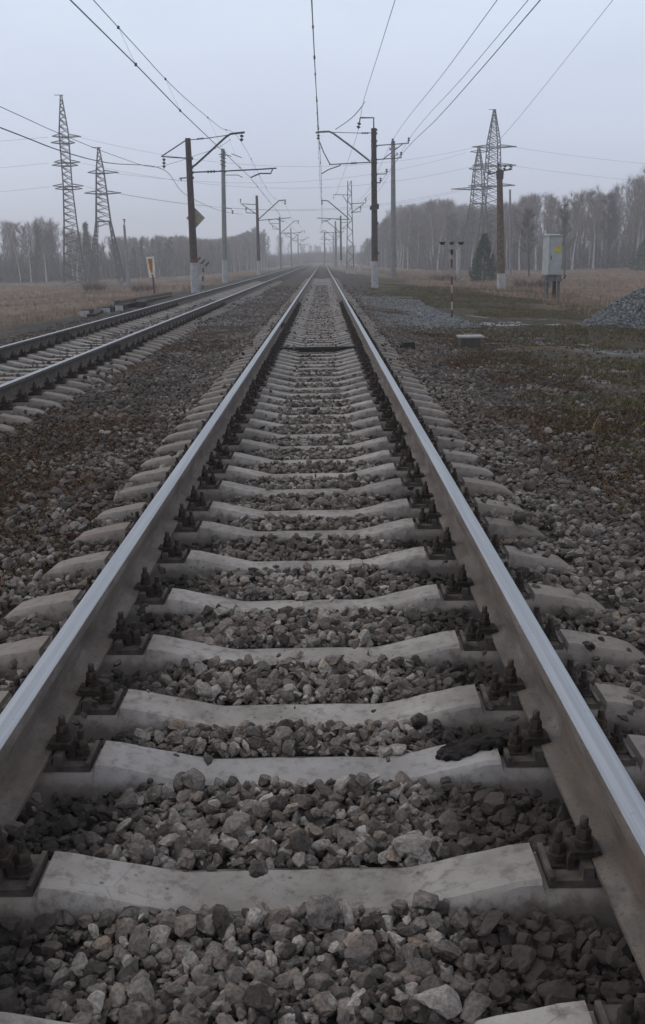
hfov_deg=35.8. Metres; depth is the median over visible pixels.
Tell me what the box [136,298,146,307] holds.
wooden beam
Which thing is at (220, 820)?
ballast gravel
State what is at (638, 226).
birch tree
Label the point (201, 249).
birch tree
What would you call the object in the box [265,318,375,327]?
concrete sleeper
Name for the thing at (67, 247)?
birch tree
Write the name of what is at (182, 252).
birch tree
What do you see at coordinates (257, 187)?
power line
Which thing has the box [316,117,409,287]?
catenary mast
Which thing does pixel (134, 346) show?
concrete sleeper
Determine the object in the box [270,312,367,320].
concrete sleeper
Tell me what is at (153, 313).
concrete sleeper
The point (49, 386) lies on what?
concrete sleeper
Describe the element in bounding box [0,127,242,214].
wire
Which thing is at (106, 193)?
pylon
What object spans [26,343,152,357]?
concrete sleeper
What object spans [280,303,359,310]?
concrete sleeper
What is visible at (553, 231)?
birch tree
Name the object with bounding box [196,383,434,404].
concrete sleeper
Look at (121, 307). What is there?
rail rest
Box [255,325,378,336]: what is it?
concrete sleeper
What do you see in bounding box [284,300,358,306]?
concrete sleeper
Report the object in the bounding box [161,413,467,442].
concrete sleeper
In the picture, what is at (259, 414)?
concrete sleeper
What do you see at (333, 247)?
catenary mast
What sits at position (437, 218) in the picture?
birch tree
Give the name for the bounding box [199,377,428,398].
concrete sleeper
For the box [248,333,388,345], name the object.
concrete sleeper
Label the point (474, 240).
birch tree
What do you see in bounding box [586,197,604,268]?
birch tree
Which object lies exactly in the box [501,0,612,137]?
wire
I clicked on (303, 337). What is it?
concrete sleeper
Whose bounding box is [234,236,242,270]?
birch tree
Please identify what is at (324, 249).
utility pole
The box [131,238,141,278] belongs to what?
birch tree
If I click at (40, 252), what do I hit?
alder tree
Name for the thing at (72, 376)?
concrete sleeper
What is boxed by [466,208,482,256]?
birch tree
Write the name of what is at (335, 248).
utility pole
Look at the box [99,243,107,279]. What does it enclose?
alder tree
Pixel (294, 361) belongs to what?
concrete sleeper
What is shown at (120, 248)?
birch tree
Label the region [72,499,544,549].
concrete sleeper
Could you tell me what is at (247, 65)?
sky
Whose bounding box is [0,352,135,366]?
concrete sleeper
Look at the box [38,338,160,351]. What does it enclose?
concrete sleeper
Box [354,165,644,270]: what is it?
wood
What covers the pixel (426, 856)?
loose stone
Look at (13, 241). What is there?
birch tree
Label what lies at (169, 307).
concrete sleeper
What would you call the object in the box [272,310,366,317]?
concrete sleeper
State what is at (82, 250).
birch tree
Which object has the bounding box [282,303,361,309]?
concrete sleeper
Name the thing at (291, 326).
concrete sleeper
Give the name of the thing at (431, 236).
birch tree
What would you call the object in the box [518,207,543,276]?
alder tree
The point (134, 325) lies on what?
concrete sleeper
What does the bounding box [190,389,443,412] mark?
concrete sleeper
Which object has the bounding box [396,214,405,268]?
birch tree
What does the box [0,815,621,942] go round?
concrete sleeper
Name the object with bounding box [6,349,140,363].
concrete sleeper
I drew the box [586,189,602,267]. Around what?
birch tree
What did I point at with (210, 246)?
alder tree
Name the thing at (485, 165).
pylon
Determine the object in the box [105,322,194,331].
concrete sleeper
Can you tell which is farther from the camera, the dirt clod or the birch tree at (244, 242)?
the birch tree at (244, 242)
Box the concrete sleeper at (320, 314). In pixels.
[277,307,359,314]
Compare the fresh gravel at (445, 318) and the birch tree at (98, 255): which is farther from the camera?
the birch tree at (98, 255)
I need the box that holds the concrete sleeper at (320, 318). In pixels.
[272,311,368,318]
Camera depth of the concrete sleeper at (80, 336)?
19.88 m
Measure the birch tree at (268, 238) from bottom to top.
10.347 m
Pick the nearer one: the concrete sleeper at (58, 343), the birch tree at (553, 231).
the concrete sleeper at (58, 343)
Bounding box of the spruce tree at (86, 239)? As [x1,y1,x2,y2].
[81,221,94,278]
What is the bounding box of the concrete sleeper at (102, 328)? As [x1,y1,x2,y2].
[99,323,191,333]
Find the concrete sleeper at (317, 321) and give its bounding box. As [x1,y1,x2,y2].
[269,313,368,321]
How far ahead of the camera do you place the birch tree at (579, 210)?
164.63 m
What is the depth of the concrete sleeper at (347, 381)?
12.40 m
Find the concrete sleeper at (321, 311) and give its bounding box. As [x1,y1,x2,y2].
[276,305,361,312]
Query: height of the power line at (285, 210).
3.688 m
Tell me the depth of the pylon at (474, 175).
155.31 m
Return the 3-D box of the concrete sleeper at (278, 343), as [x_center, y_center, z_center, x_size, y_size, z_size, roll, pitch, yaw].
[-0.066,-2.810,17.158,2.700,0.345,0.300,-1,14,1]
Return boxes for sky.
[0,0,644,264]
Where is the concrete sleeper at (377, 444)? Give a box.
[151,424,477,455]
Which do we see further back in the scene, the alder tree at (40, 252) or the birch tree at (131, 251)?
the birch tree at (131, 251)
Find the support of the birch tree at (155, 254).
on the ground at (464, 313)
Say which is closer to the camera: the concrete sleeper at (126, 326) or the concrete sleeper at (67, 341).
the concrete sleeper at (67, 341)
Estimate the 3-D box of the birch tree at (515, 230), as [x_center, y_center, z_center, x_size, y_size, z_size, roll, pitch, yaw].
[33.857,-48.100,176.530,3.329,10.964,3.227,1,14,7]
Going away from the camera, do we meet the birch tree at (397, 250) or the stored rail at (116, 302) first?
the stored rail at (116, 302)
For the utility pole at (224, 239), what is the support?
on the ground at (464, 313)
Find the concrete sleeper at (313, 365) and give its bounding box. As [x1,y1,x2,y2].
[229,351,405,366]
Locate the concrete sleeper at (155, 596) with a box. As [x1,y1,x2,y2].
[1,561,604,627]
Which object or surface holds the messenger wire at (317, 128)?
hanging from the catenary mast at (374, 206)
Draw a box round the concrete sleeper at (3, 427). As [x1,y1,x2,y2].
[0,424,15,432]
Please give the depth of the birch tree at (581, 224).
167.81 m
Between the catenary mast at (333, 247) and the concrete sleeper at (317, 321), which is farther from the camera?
the catenary mast at (333, 247)
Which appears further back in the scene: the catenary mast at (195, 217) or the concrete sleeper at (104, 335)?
the catenary mast at (195, 217)
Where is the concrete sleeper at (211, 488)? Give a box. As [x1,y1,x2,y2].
[119,461,513,503]
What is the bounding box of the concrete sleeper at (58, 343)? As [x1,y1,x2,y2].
[54,336,163,348]
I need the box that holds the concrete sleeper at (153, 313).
[151,309,218,316]
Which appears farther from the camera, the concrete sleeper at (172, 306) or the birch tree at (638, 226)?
the birch tree at (638, 226)
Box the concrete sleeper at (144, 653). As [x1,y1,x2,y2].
[0,605,644,680]
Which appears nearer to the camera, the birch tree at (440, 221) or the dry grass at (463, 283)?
the dry grass at (463, 283)
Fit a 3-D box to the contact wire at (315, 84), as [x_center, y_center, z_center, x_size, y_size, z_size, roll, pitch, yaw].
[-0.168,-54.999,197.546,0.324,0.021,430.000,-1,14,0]
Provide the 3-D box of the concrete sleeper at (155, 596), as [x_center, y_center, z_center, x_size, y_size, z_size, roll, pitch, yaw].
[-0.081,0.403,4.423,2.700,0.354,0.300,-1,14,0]
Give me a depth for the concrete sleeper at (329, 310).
29.82 m
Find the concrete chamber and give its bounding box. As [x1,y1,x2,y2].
[456,334,484,348]
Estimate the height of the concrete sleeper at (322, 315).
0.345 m
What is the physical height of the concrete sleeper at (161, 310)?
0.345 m
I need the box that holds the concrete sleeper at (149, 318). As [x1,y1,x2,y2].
[139,312,214,319]
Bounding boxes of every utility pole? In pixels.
[122,219,130,285]
[219,149,242,282]
[324,232,324,265]
[334,221,335,267]
[389,141,397,278]
[456,244,460,279]
[488,163,512,288]
[509,189,511,275]
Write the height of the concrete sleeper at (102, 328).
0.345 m
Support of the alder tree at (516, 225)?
on the ground at (464, 313)
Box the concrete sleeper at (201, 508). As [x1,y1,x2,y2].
[91,481,523,525]
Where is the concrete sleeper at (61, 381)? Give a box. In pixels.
[54,372,94,389]
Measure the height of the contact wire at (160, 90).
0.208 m
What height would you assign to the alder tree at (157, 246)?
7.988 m
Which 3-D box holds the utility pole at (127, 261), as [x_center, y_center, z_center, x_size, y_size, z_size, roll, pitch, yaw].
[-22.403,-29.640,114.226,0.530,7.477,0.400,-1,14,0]
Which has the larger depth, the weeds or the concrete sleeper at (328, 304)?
the concrete sleeper at (328, 304)
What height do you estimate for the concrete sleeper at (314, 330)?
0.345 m
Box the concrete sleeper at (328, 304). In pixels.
[283,302,357,305]
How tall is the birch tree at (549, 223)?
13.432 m
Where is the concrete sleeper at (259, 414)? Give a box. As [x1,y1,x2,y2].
[183,396,451,420]
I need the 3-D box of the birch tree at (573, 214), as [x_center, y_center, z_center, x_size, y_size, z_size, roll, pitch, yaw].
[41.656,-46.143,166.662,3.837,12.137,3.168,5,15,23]
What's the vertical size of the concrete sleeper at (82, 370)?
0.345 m
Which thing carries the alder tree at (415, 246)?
on the ground at (464, 313)
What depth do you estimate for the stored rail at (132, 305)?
40.47 m
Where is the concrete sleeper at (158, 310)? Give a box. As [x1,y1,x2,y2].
[157,307,222,313]
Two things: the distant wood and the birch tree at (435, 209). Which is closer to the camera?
the birch tree at (435, 209)
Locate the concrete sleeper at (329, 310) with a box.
[280,304,357,311]
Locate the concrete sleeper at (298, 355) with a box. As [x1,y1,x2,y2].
[239,342,397,356]
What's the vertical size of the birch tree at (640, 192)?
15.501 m
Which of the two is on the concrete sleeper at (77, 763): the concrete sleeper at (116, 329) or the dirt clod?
the dirt clod
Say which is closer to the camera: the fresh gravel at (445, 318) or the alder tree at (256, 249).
the fresh gravel at (445, 318)
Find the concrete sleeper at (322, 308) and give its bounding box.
[281,302,355,308]
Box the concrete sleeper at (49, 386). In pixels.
[41,377,85,395]
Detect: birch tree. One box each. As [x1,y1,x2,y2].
[5,221,22,281]
[12,219,31,272]
[20,225,35,281]
[32,221,55,281]
[60,230,74,281]
[72,231,82,268]
[74,236,80,281]
[77,233,85,280]
[90,236,103,279]
[117,240,125,269]
[118,242,128,278]
[128,241,137,278]
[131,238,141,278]
[147,244,154,277]
[152,241,161,276]
[167,235,176,268]
[181,242,187,263]
[198,241,205,261]
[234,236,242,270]
[243,236,250,270]
[246,231,253,269]
[246,232,256,269]
[260,233,267,260]
[260,236,266,268]
[266,236,270,267]
[366,238,370,258]
[378,224,381,267]
[379,218,388,267]
[390,217,398,267]
[396,207,411,268]
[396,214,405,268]
[399,205,417,268]
[422,199,441,268]
[422,203,439,269]
[424,213,439,255]
[427,197,440,251]
[432,200,451,270]
[435,202,451,258]
[435,209,442,246]
[437,200,453,241]
[444,207,458,270]
[456,204,473,252]
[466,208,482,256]
[469,208,484,269]
[481,207,496,263]
[503,203,508,239]
[504,209,515,270]
[508,209,518,250]
[511,197,530,269]
[528,194,543,270]
[545,194,565,241]
[546,197,570,269]
[547,194,556,233]
[565,199,584,260]
[568,200,580,252]
[569,192,590,269]
[575,200,589,269]
[583,195,604,253]
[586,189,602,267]
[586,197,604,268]
[592,192,612,268]
[605,189,627,264]
[629,179,644,246]
[629,182,644,266]
[632,180,644,254]
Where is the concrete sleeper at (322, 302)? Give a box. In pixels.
[286,300,356,302]
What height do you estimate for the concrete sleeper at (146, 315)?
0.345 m
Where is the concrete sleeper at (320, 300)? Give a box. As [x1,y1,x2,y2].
[287,298,353,300]
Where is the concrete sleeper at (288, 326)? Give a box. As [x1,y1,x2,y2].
[260,322,377,332]
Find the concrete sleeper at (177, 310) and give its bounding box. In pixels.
[166,305,229,310]
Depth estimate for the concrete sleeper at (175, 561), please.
4.96 m
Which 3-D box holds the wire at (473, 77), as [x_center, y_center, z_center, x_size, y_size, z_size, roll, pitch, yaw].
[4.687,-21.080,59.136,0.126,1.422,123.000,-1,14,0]
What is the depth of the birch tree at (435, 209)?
214.99 m
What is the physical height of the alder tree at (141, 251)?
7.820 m
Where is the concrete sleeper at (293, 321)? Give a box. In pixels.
[267,315,373,324]
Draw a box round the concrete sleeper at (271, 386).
[208,372,427,391]
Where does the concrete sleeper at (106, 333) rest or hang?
on the ground at (464, 313)
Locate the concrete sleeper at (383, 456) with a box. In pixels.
[140,435,477,469]
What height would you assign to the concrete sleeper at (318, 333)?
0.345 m
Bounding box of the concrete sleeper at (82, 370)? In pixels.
[0,363,111,380]
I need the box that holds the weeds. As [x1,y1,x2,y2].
[0,330,644,980]
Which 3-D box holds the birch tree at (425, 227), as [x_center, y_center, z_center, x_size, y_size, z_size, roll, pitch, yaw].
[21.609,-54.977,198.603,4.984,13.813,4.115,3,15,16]
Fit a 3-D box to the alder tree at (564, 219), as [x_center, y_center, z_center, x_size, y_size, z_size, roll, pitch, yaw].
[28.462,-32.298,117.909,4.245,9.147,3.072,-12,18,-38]
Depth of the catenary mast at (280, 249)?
179.18 m
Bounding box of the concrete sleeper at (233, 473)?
[129,447,497,483]
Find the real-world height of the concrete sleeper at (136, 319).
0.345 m
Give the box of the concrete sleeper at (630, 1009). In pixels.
[0,993,644,1023]
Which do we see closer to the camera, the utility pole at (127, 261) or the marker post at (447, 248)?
the marker post at (447, 248)
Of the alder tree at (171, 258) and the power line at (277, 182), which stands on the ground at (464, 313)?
the alder tree at (171, 258)
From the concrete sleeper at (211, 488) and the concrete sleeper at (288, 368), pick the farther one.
the concrete sleeper at (288, 368)
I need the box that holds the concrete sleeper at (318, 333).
[255,324,379,335]
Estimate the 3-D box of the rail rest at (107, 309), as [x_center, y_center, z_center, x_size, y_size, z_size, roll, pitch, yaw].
[-7.510,-6.973,34.951,0.360,0.400,0.397,-1,14,0]
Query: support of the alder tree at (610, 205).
on the ground at (464, 313)
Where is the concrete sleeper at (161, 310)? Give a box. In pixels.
[160,306,224,312]
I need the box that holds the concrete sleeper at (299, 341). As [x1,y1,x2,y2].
[253,331,385,342]
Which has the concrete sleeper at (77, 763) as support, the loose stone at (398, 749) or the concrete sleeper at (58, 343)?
the loose stone at (398, 749)
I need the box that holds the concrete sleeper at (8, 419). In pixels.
[0,413,33,426]
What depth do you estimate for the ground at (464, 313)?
22.55 m
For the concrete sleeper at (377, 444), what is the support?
on the ground at (464, 313)
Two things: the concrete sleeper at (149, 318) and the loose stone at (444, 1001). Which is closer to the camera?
the loose stone at (444, 1001)
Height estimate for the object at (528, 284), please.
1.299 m
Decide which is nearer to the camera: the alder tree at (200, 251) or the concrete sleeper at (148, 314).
the concrete sleeper at (148, 314)
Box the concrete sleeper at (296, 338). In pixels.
[253,329,384,340]
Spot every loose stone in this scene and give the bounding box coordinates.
[288,650,303,658]
[295,591,309,600]
[377,746,391,757]
[389,744,406,755]
[391,833,431,856]
[407,849,432,861]
[413,984,461,1019]
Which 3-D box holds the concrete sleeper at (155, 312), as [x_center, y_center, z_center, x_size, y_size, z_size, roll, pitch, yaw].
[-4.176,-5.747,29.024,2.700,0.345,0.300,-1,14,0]
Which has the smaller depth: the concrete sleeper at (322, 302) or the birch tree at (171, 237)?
the concrete sleeper at (322, 302)
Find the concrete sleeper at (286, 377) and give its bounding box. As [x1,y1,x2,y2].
[217,362,416,381]
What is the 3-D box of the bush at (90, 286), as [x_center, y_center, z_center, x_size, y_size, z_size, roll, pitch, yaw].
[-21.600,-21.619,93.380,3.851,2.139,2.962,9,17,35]
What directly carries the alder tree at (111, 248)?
on the ground at (464, 313)
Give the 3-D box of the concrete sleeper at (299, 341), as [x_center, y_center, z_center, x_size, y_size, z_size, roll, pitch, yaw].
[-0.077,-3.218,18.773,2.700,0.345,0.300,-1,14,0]
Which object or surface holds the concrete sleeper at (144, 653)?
on the ground at (464, 313)
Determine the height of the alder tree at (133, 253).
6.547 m
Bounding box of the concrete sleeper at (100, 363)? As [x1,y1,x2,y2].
[0,355,126,371]
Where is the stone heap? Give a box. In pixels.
[579,285,644,329]
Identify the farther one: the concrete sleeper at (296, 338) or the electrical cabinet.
the electrical cabinet
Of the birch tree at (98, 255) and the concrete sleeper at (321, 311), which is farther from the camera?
the birch tree at (98, 255)
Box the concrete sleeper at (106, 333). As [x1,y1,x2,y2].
[93,325,187,335]
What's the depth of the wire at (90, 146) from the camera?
36.72 m
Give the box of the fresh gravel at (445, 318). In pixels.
[201,296,635,353]
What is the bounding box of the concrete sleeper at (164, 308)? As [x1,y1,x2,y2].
[163,305,226,312]
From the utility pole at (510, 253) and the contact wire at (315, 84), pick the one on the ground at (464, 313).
the utility pole at (510, 253)
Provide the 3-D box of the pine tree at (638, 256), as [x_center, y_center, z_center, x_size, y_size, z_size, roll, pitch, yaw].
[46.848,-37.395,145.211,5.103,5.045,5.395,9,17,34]
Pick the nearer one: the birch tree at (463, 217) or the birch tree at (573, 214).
the birch tree at (573, 214)
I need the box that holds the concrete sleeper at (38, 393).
[28,382,72,400]
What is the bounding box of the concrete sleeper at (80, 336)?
[75,330,177,341]
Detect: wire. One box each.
[0,106,230,166]
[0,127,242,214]
[70,0,309,245]
[93,0,301,231]
[311,0,321,235]
[312,3,321,222]
[335,102,364,129]
[336,1,394,193]
[365,0,540,198]
[367,0,496,191]
[369,0,527,198]
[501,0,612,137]
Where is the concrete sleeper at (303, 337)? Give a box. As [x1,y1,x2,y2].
[255,327,383,338]
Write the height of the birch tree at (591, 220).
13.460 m
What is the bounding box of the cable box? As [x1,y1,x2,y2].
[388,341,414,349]
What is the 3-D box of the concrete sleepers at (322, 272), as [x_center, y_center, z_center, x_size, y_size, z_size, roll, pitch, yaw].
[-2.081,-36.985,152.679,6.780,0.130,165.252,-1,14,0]
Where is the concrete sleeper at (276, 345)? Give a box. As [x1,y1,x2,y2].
[240,340,396,353]
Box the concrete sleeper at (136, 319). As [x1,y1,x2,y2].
[132,314,209,322]
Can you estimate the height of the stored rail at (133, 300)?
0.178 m
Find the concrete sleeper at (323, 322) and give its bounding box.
[270,314,371,322]
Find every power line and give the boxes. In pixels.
[80,137,469,166]
[84,163,472,187]
[89,186,472,209]
[117,154,459,182]
[124,190,462,210]
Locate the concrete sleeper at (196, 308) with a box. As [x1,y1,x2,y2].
[173,302,233,308]
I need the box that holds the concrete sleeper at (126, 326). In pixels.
[115,319,200,328]
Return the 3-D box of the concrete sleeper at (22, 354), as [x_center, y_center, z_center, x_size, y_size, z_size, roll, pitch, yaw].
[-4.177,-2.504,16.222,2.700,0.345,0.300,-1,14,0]
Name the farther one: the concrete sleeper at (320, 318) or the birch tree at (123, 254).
the birch tree at (123, 254)
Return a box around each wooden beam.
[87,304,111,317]
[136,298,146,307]
[278,346,355,351]
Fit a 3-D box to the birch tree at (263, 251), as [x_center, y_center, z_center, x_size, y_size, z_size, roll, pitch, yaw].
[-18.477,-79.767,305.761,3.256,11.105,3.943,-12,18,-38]
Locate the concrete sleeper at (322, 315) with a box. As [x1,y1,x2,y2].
[273,308,364,315]
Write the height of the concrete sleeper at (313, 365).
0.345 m
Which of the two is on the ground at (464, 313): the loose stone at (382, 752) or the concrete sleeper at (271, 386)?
the concrete sleeper at (271, 386)
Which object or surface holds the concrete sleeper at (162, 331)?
on the ground at (464, 313)
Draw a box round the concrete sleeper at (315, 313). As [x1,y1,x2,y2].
[276,307,362,313]
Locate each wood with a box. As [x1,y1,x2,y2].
[0,215,279,282]
[271,235,370,265]
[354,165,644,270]
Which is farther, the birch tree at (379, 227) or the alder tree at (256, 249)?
the alder tree at (256, 249)
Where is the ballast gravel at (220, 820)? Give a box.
[0,284,644,1023]
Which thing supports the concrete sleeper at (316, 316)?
on the ground at (464, 313)
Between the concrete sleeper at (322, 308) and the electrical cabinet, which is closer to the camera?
the concrete sleeper at (322, 308)
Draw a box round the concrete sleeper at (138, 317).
[136,313,207,320]
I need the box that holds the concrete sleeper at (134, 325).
[119,318,202,326]
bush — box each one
[81,276,110,291]
[128,280,160,291]
[428,268,466,281]
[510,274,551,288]
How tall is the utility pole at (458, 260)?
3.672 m
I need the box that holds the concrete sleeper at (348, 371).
[222,358,411,375]
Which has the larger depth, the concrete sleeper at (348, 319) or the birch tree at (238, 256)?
the birch tree at (238, 256)
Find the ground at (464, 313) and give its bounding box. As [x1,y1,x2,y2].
[0,263,644,1023]
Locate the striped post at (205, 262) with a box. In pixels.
[198,257,209,290]
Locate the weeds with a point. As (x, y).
(44, 434)
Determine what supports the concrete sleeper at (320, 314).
on the ground at (464, 313)
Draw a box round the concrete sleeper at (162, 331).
[82,328,181,338]
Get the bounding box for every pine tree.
[468,233,496,281]
[626,239,644,270]
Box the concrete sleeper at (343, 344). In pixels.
[244,335,389,348]
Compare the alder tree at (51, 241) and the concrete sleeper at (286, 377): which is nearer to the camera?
the concrete sleeper at (286, 377)
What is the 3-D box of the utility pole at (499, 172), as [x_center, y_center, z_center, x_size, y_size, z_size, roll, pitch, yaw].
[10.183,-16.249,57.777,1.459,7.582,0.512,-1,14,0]
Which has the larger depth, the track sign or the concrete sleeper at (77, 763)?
the track sign
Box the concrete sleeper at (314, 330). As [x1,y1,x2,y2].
[260,321,374,330]
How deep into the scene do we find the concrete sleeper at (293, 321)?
23.89 m
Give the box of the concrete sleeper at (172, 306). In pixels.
[171,304,231,309]
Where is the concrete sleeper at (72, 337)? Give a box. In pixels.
[69,332,173,343]
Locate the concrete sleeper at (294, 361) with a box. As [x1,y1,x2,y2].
[232,348,404,363]
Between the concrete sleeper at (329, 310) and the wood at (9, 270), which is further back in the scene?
the wood at (9, 270)
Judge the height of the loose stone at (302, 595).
0.042 m
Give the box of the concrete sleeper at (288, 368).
[227,354,408,370]
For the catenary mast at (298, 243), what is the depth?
309.10 m
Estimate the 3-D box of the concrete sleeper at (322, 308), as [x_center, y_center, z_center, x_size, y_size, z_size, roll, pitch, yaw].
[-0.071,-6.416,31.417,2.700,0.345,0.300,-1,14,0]
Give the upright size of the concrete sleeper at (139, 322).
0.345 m
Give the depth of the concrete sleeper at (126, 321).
24.64 m
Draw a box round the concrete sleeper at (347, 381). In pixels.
[212,367,419,386]
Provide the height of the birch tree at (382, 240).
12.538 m
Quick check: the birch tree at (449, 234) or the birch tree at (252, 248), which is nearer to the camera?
the birch tree at (449, 234)
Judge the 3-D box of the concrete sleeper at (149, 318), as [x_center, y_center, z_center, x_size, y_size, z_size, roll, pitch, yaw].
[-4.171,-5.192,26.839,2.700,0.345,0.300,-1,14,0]
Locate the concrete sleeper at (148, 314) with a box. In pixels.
[147,310,215,317]
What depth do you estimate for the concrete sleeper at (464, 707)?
3.31 m
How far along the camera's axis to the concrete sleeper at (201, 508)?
5.98 m
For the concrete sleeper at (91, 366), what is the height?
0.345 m
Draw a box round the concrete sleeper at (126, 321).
[124,316,204,324]
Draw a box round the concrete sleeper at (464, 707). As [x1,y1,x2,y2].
[0,658,644,740]
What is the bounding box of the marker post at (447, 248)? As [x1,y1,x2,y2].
[439,242,463,316]
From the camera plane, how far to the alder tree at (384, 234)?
242.48 m
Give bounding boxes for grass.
[0,266,644,325]
[356,282,644,479]
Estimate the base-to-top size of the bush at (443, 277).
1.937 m
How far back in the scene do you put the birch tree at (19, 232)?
186.74 m
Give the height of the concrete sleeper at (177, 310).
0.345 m
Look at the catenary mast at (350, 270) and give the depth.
118.89 m
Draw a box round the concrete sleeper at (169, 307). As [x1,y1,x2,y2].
[168,304,227,310]
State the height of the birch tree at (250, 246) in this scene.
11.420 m
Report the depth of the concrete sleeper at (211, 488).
6.52 m
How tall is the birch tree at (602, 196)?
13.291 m
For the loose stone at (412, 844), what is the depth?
2.53 m
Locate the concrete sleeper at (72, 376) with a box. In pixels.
[0,367,104,384]
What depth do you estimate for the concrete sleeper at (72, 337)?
19.36 m
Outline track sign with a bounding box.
[146,257,154,293]
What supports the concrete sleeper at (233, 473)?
on the ground at (464, 313)
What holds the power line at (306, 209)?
attached to the pylon at (485, 165)
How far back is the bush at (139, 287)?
77.97 m
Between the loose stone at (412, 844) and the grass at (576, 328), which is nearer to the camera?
the loose stone at (412, 844)
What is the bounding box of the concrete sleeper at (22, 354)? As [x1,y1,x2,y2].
[18,346,144,360]
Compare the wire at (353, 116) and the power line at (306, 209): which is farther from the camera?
the power line at (306, 209)
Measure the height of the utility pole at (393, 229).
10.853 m
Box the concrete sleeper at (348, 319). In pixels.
[266,317,373,325]
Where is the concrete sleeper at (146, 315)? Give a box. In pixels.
[143,311,215,318]
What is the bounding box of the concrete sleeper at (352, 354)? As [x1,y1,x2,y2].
[236,345,399,360]
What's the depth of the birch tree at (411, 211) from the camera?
203.93 m
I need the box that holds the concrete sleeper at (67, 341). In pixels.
[61,334,170,345]
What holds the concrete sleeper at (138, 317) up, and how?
on the ground at (464, 313)
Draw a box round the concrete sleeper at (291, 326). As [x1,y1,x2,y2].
[263,319,377,328]
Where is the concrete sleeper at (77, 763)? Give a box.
[0,709,644,808]
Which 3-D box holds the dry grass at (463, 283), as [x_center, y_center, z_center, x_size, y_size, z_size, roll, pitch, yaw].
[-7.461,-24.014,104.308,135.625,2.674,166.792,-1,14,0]
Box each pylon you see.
[51,95,86,286]
[84,147,127,285]
[452,146,496,272]
[468,109,516,273]
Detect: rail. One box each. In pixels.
[0,263,309,357]
[0,263,313,405]
[0,263,320,837]
[114,292,166,304]
[119,292,171,304]
[127,296,170,308]
[325,264,644,980]
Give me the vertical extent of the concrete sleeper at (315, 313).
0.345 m
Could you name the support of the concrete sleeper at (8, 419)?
on the ground at (464, 313)
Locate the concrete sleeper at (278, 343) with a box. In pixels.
[245,338,392,349]
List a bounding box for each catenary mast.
[161,131,276,292]
[240,195,290,274]
[269,217,301,269]
[283,228,306,266]
[292,235,308,265]
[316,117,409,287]
[319,181,366,273]
[321,233,337,264]
[322,216,348,268]
[322,227,343,265]
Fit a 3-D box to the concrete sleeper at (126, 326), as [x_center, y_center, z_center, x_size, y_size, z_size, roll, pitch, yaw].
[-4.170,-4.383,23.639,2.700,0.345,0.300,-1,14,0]
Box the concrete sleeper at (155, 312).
[154,308,222,315]
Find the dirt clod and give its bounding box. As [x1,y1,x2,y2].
[435,728,521,761]
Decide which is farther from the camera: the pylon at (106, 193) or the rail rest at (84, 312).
the pylon at (106, 193)
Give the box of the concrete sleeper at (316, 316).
[273,309,363,316]
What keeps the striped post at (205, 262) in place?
on the ground at (464, 313)
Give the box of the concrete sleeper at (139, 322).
[128,315,204,323]
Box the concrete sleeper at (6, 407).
[0,396,49,416]
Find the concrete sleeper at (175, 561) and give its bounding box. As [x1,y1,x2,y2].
[45,526,569,583]
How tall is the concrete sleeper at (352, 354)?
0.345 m
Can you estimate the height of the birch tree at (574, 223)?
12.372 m
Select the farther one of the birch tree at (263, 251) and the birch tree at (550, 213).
the birch tree at (263, 251)
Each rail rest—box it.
[80,309,93,317]
[101,307,113,312]
[115,304,126,310]
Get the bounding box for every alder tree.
[9,232,25,281]
[29,223,45,281]
[31,235,45,263]
[42,230,52,261]
[48,229,59,264]
[74,241,82,280]
[94,244,104,279]
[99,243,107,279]
[107,238,117,279]
[130,246,139,277]
[137,239,147,277]
[155,241,163,271]
[163,239,175,270]
[197,240,202,274]
[207,241,215,273]
[252,233,261,269]
[378,225,388,253]
[380,218,390,267]
[410,213,423,251]
[418,216,439,269]
[506,206,524,269]
[512,214,527,268]
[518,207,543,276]
[557,203,576,274]
[557,209,572,265]
[594,192,621,268]
[603,201,620,250]
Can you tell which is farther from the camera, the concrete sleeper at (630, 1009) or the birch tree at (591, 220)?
the birch tree at (591, 220)
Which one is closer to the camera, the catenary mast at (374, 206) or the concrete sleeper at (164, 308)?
the concrete sleeper at (164, 308)
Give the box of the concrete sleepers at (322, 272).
[256,266,337,281]
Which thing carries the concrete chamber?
on the ground at (464, 313)
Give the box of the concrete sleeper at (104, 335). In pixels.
[88,327,184,336]
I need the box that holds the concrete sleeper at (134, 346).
[36,341,156,354]
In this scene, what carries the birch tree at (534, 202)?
on the ground at (464, 313)
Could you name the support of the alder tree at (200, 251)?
on the ground at (464, 313)
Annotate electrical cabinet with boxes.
[541,234,566,301]
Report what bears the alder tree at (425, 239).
on the ground at (464, 313)
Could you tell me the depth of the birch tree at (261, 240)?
304.89 m
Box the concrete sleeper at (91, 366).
[0,359,119,376]
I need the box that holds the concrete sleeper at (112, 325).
[110,320,196,329]
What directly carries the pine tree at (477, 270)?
on the ground at (464, 313)
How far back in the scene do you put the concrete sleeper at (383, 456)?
7.54 m
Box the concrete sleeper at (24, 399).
[11,388,63,409]
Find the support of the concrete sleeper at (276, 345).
on the ground at (464, 313)
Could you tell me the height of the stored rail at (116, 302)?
0.178 m
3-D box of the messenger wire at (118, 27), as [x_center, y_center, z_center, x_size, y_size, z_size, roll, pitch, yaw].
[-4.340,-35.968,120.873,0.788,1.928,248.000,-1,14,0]
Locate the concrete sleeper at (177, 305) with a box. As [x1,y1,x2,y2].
[176,302,234,307]
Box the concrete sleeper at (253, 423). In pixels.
[173,404,453,431]

